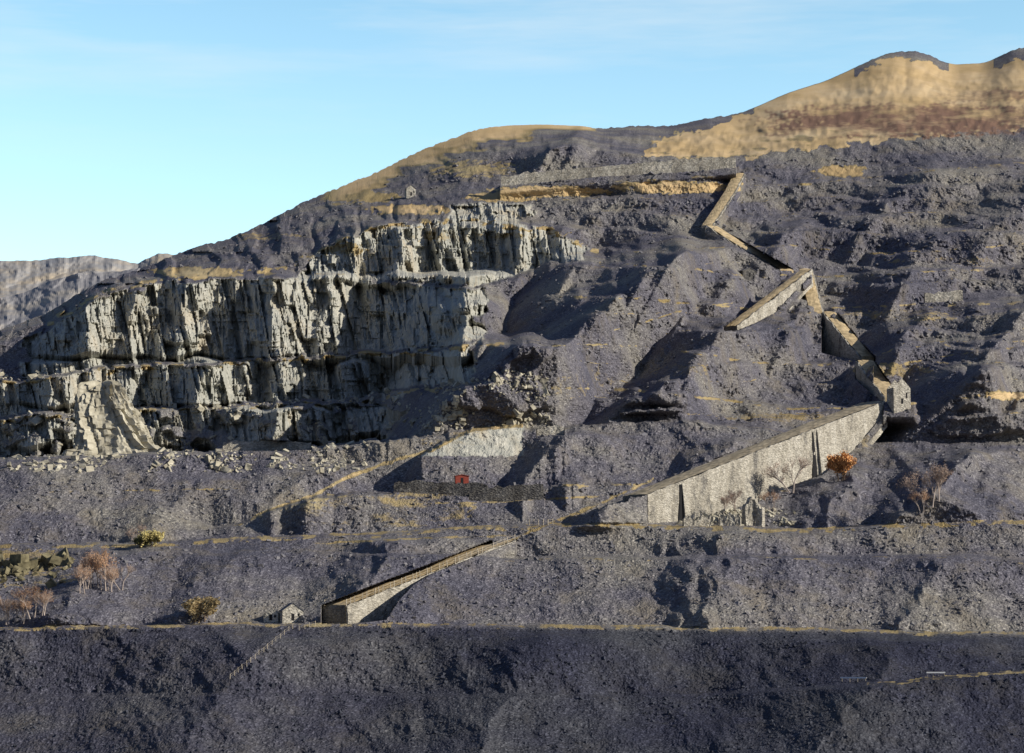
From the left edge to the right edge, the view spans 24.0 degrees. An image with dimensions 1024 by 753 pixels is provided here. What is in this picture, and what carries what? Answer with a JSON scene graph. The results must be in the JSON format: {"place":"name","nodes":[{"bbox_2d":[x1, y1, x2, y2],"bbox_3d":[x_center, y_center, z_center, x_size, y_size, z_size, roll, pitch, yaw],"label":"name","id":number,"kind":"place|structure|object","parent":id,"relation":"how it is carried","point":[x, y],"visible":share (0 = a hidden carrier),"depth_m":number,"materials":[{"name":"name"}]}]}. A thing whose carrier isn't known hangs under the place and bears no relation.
{"place":"outdoors","nodes":[
{"label":"outdoors","id":0,"kind":"place"},
{"bbox_2d":[0,267,144,329],"bbox_3d":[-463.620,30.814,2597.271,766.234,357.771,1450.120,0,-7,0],"label":"distant spoil hill","id":1,"kind":"structure","parent":0,"point":[40,300],"depth_m":2664.27,"materials":[{"name":"grey stone"}]},
{"bbox_2d":[0,253,172,297],"bbox_3d":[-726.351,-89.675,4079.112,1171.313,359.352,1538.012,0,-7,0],"label":"distant ridge","id":2,"kind":"structure","parent":0,"point":[18,276],"depth_m":4155.53,"materials":[{"name":"grey stone"}]},
{"bbox_2d":[0,202,588,457],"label":"quarry cliff","id":3,"kind":"structure","parent":0,"point":[334,300],"depth_m":1286.85,"materials":[{"name":"grey stone"}]},
{"bbox_2d":[0,125,1023,752],"bbox_3d":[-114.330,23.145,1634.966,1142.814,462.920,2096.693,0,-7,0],"label":"slate hillside","id":4,"kind":"structure","parent":0,"point":[478,697],"depth_m":913.85,"materials":[{"name":"grey stone"}]},
{"bbox_2d":[0,597,15,624],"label":"birch tree","id":5,"kind":"object","parent":4,"relation":"on","point":[7,606],"visible":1,"depth_m":794.99,"materials":[{"name":"brown plant"}]},
{"bbox_2d":[11,599,26,621],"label":"birch tree","id":6,"kind":"object","parent":4,"relation":"on","point":[14,601],"visible":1,"depth_m":796.63,"materials":[{"name":"brown plant"}]},
{"bbox_2d":[15,596,33,623],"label":"birch tree","id":7,"kind":"object","parent":4,"relation":"on","point":[22,605],"visible":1,"depth_m":792.95,"materials":[{"name":"brown plant"}]},
{"bbox_2d":[10,582,52,618],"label":"birch tree","id":8,"kind":"object","parent":4,"relation":"on","point":[21,594],"visible":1,"depth_m":792.06,"materials":[{"name":"brown plant"}]},
{"bbox_2d":[0,547,75,591],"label":"mossy boulders","id":9,"kind":"object","parent":4,"relation":"on","point":[18,566],"visible":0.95,"depth_m":855.86,"materials":[{"name":"grey stone"}]},
{"bbox_2d":[32,588,53,615],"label":"birch tree","id":10,"kind":"object","parent":4,"relation":"on","point":[45,600],"visible":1,"depth_m":791.55,"materials":[{"name":"brown plant"}]},
{"bbox_2d":[71,563,92,593],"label":"birch tree","id":11,"kind":"object","parent":4,"relation":"on","point":[86,574],"visible":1,"depth_m":812.65,"materials":[{"name":"brown plant"}]},
{"bbox_2d":[78,551,102,588],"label":"birch tree","id":12,"kind":"object","parent":4,"relation":"on","point":[86,562],"visible":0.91,"depth_m":820.36,"materials":[{"name":"brown plant"}]},
{"bbox_2d":[82,552,108,587],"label":"birch tree","id":13,"kind":"object","parent":4,"relation":"on","point":[94,566],"visible":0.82,"depth_m":822.86,"materials":[{"name":"brown plant"}]},
{"bbox_2d":[86,546,120,590],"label":"birch tree","id":14,"kind":"object","parent":4,"relation":"on","point":[105,560],"visible":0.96,"depth_m":820.30,"materials":[{"name":"brown plant"}]},
{"bbox_2d":[96,563,120,591],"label":"birch tree","id":15,"kind":"object","parent":4,"relation":"on","point":[113,573],"visible":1,"depth_m":819.90,"materials":[{"name":"brown plant"}]},
{"bbox_2d":[62,380,162,456],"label":"rock pinnacle","id":16,"kind":"object","parent":4,"relation":"on","point":[109,420],"visible":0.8,"depth_m":1125.91,"materials":[{"name":"grey stone"}]},
{"bbox_2d":[100,563,135,589],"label":"birch tree","id":17,"kind":"object","parent":4,"relation":"on","point":[129,570],"visible":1,"depth_m":822.25,"materials":[{"name":"brown plant"}]},
{"bbox_2d":[126,525,146,545],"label":"birch tree","id":18,"kind":"object","parent":4,"relation":"on","point":[141,528],"visible":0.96,"depth_m":883.69,"materials":[{"name":"brown plant"}]},
{"bbox_2d":[131,536,148,547],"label":"green bush","id":19,"kind":"object","parent":4,"relation":"on","point":[136,540],"visible":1,"depth_m":874.62,"materials":[{"name":"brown plant"}]},
{"bbox_2d":[137,529,163,547],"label":"green bush","id":20,"kind":"object","parent":4,"relation":"on","point":[155,537],"visible":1,"depth_m":874.07,"materials":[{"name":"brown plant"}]},
{"bbox_2d":[181,596,220,622],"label":"autumn bush","id":21,"kind":"object","parent":4,"relation":"on","point":[196,607],"visible":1,"depth_m":788.75,"materials":[{"name":"yellow plant"}]},
{"bbox_2d":[230,625,292,675],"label":"post fence","id":22,"kind":"object","parent":4,"relation":"on","point":[262,650],"visible":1,"depth_m":750.83,"materials":[{"name":"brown wood"}]},
{"bbox_2d":[223,440,310,450],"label":"stone retaining wall","id":23,"kind":"structure","parent":4,"relation":"on","point":[236,445],"depth_m":1166.54,"materials":[{"name":"grey stone"}]},
{"bbox_2d":[263,609,278,622],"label":"stone hut","id":24,"kind":"object","parent":4,"relation":"on","point":[271,616],"visible":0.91,"depth_m":797.39,"materials":[{"name":"grey stone"}]},
{"bbox_2d":[0,368,550,473],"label":"fallen boulders","id":25,"kind":"object","parent":4,"relation":"on","point":[452,416],"visible":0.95,"depth_m":1005.38,"materials":[{"name":"grey stone"}]},
{"bbox_2d":[278,603,303,623],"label":"stone hut","id":26,"kind":"object","parent":4,"relation":"on","point":[291,613],"visible":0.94,"depth_m":794.66,"materials":[{"name":"stone"}]},
{"bbox_2d":[405,185,415,197],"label":"stone hut","id":27,"kind":"object","parent":4,"relation":"on","point":[410,190],"visible":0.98,"depth_m":1524.91,"materials":[{"name":"stone"}]},
{"bbox_2d":[322,540,515,623],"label":"quarry incline","id":28,"kind":"object","parent":4,"relation":"on","point":[380,605],"visible":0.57,"depth_m":816.82,"materials":[{"name":"stone"}]},
{"bbox_2d":[324,542,486,605],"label":"post fence","id":29,"kind":"object","parent":28,"relation":"on","point":[397,576],"visible":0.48,"depth_m":839.77,"materials":[{"name":"brown wood"}]},
{"bbox_2d":[346,534,514,606],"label":"post fence","id":30,"kind":"object","parent":28,"relation":"on","point":[427,571],"visible":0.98,"depth_m":837.76,"materials":[{"name":"brown wood"}]},
{"bbox_2d":[394,480,487,496],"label":"stone retaining wall","id":31,"kind":"structure","parent":4,"relation":"on","point":[443,488],"depth_m":935.76,"materials":[{"name":"stone"}]},
{"bbox_2d":[454,474,468,483],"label":"red hut","id":32,"kind":"object","parent":31,"relation":"on","point":[462,478],"visible":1,"depth_m":935.67,"materials":[{"name":"red metal"}]},
{"bbox_2d":[469,484,543,501],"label":"stone retaining wall","id":33,"kind":"structure","parent":4,"relation":"on","point":[498,493],"depth_m":926.39,"materials":[{"name":"stone"}]},
{"bbox_2d":[0,155,1023,626],"bbox_3d":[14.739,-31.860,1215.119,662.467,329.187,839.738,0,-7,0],"label":"loose slate","id":34,"kind":"object","parent":4,"relation":"on","point":[554,455],"visible":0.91,"depth_m":975.13,"materials":[{"name":"grey stone"}]},
{"bbox_2d":[0,628,1023,752],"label":"old loose slate","id":35,"kind":"object","parent":4,"relation":"on","point":[339,711],"visible":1,"depth_m":733.18,"materials":[{"name":"grey stone"}]},
{"bbox_2d":[537,424,563,435],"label":"stone retaining wall","id":36,"kind":"structure","parent":4,"relation":"on","point":[556,429],"depth_m":994.44,"materials":[{"name":"grey stone"}]},
{"bbox_2d":[501,157,735,185],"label":"stone retaining wall","id":37,"kind":"structure","parent":4,"relation":"on","point":[695,164],"depth_m":1465.63,"materials":[{"name":"grey stone"}]},
{"bbox_2d":[682,514,710,526],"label":"ruined wall","id":38,"kind":"structure","parent":4,"relation":"on","point":[703,520],"depth_m":895.04,"materials":[{"name":"grey stone"}]},
{"bbox_2d":[702,173,745,236],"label":"quarry incline","id":39,"kind":"object","parent":4,"relation":"on","point":[720,207],"visible":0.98,"depth_m":1420.73,"materials":[{"name":"stone"}]},
{"bbox_2d":[719,496,732,512],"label":"birch tree","id":40,"kind":"object","parent":4,"relation":"on","point":[722,499],"visible":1,"depth_m":915.03,"materials":[{"name":"brown plant"}]},
{"bbox_2d":[718,512,740,525],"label":"ruined wall","id":41,"kind":"structure","parent":4,"relation":"on","point":[730,519],"depth_m":899.02,"materials":[{"name":"grey stone"}]},
{"bbox_2d":[724,488,743,512],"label":"birch tree","id":42,"kind":"object","parent":4,"relation":"on","point":[738,494],"visible":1,"depth_m":913.96,"materials":[{"name":"brown plant"}]},
{"bbox_2d":[676,508,795,525],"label":"ruin rubble","id":43,"kind":"object","parent":4,"relation":"on","point":[714,518],"visible":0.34,"depth_m":914.12,"materials":[{"name":"grey stone"}]},
{"bbox_2d":[739,267,756,279],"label":"rock","id":44,"kind":"object","parent":4,"relation":"on","point":[749,273],"visible":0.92,"depth_m":1282.03,"materials":[{"name":"stone"}]},
{"bbox_2d":[706,225,793,272],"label":"quarry incline","id":45,"kind":"object","parent":4,"relation":"on","point":[733,240],"visible":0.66,"depth_m":1341.88,"materials":[{"name":"stone"}]},
{"bbox_2d":[742,497,764,526],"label":"building","id":46,"kind":"structure","parent":4,"relation":"on","point":[753,512],"depth_m":904.14,"materials":[{"name":"grey stone"}]},
{"bbox_2d":[623,401,886,522],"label":"quarry incline","id":47,"kind":"object","parent":4,"relation":"on","point":[695,492],"visible":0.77,"depth_m":952.11,"materials":[{"name":"stone"}]},
{"bbox_2d":[758,490,778,511],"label":"birch tree","id":48,"kind":"object","parent":4,"relation":"on","point":[773,495],"visible":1,"depth_m":921.39,"materials":[{"name":"brown plant"}]},
{"bbox_2d":[725,269,812,330],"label":"quarry incline","id":49,"kind":"object","parent":4,"relation":"on","point":[767,305],"visible":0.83,"depth_m":1212.10,"materials":[{"name":"stone"}]},
{"bbox_2d":[757,453,811,492],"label":"birch tree","id":50,"kind":"object","parent":4,"relation":"on","point":[775,475],"visible":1,"depth_m":943.37,"materials":[{"name":"brown plant"}]},
{"bbox_2d":[800,268,823,314],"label":"quarry incline","id":51,"kind":"object","parent":4,"relation":"on","point":[811,296],"visible":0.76,"depth_m":1235.24,"materials":[{"name":"stone"}]},
{"bbox_2d":[825,449,857,480],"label":"autumn tree","id":52,"kind":"object","parent":4,"relation":"on","point":[843,463],"visible":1,"depth_m":944.99,"materials":[{"name":"brown plant"}]},
{"bbox_2d":[822,311,873,360],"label":"quarry incline","id":53,"kind":"object","parent":4,"relation":"on","point":[840,339],"visible":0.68,"depth_m":1197.54,"materials":[{"name":"stone"}]},
{"bbox_2d":[840,677,866,681],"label":"road barrier","id":54,"kind":"object","parent":4,"relation":"on","point":[854,677],"visible":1,"depth_m":716.54,"materials":[{"name":"grey metal"}]},
{"bbox_2d":[855,360,890,401],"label":"quarry incline","id":55,"kind":"object","parent":4,"relation":"on","point":[880,385],"visible":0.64,"depth_m":1095.05,"materials":[{"name":"stone"}]},
{"bbox_2d":[887,378,910,412],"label":"drum house","id":56,"kind":"structure","parent":4,"relation":"on","point":[898,397],"depth_m":1015.80,"materials":[{"name":"stone"}]},
{"bbox_2d":[907,488,929,512],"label":"birch tree","id":57,"kind":"object","parent":4,"relation":"on","point":[924,498],"visible":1,"depth_m":887.41,"materials":[{"name":"brown plant"}]},
{"bbox_2d":[896,461,951,507],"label":"birch tree","id":58,"kind":"object","parent":4,"relation":"on","point":[909,482],"visible":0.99,"depth_m":890.20,"materials":[{"name":"brown plant"}]},
{"bbox_2d":[919,465,953,500],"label":"birch tree","id":59,"kind":"object","parent":4,"relation":"on","point":[936,478],"visible":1,"depth_m":887.00,"materials":[{"name":"brown plant"}]},
{"bbox_2d":[924,290,962,302],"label":"stone retaining wall","id":60,"kind":"structure","parent":4,"relation":"on","point":[952,296],"depth_m":1218.67,"materials":[{"name":"grey stone"}]},
{"bbox_2d":[0,520,1023,685],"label":"dirt track","id":61,"kind":"structure","parent":0,"point":[596,626],"depth_m":789.82,"materials":[{"name":"grey gravel"}]},
{"bbox_2d":[529,518,552,524],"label":"post fence","id":62,"kind":"object","parent":61,"relation":"on","point":[533,522],"visible":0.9,"depth_m":896.55,"materials":[{"name":"grey wood"}]},
{"bbox_2d":[0,0,1023,262],"label":"sky","id":63,"kind":"structure","parent":0,"point":[132,131],"materials":[{"name":"blue"}]},
{"bbox_2d":[640,48,1023,157],"bbox_3d":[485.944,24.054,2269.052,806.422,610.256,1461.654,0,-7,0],"label":"grass hilltop","id":64,"kind":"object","parent":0,"point":[899,95],"depth_m":1773.67,"materials":[{"name":"brown plant"}]}
]}

